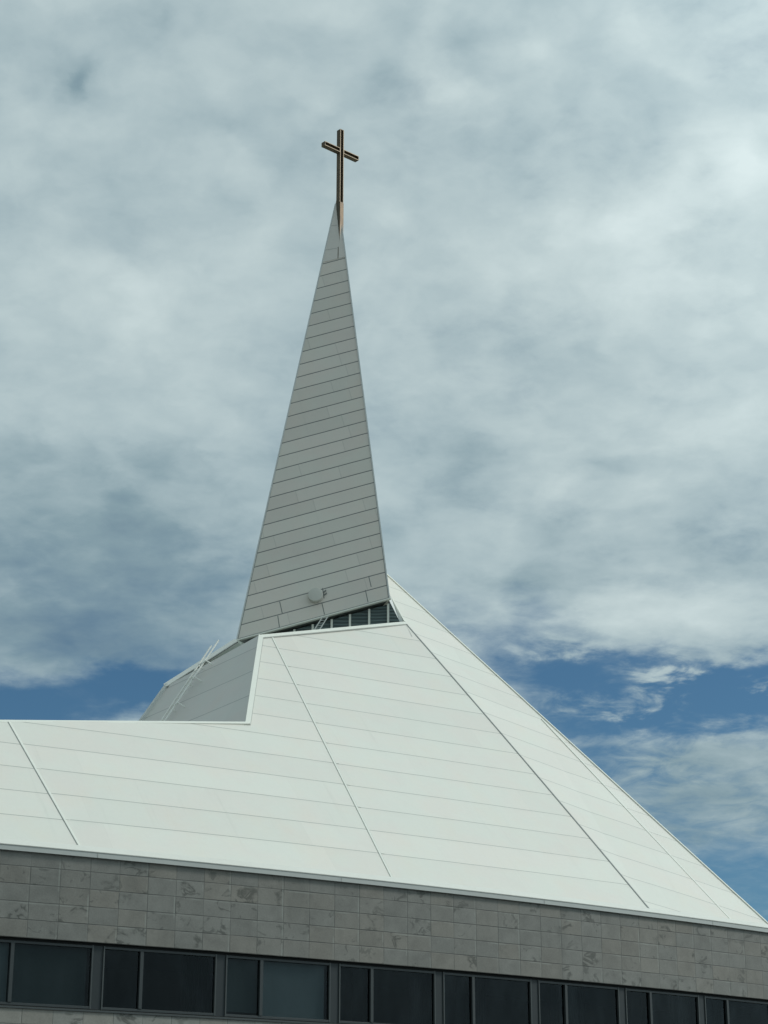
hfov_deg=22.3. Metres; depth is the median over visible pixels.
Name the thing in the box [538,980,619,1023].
window
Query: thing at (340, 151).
cross
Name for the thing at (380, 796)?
church building
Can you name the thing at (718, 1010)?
window
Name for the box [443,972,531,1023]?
window
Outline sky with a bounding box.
[0,0,767,921]
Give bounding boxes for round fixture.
[308,588,326,602]
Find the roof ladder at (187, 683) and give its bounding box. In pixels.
[160,640,218,720]
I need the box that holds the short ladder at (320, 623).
[314,616,327,629]
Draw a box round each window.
[0,939,93,1008]
[100,946,216,1015]
[224,955,330,1022]
[338,963,435,1023]
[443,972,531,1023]
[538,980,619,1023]
[625,988,699,1023]
[704,996,767,1023]
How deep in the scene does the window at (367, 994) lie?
48.57 m
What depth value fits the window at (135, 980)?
45.42 m
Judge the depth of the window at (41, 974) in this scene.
44.12 m
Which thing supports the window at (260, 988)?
in the church building
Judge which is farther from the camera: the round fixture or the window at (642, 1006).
the round fixture
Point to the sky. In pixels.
(555, 223)
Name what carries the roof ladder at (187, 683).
attached to the church building
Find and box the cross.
[321,129,358,239]
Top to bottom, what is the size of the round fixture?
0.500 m
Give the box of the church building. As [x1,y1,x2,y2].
[0,204,767,1023]
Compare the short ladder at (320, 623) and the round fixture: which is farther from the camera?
the round fixture

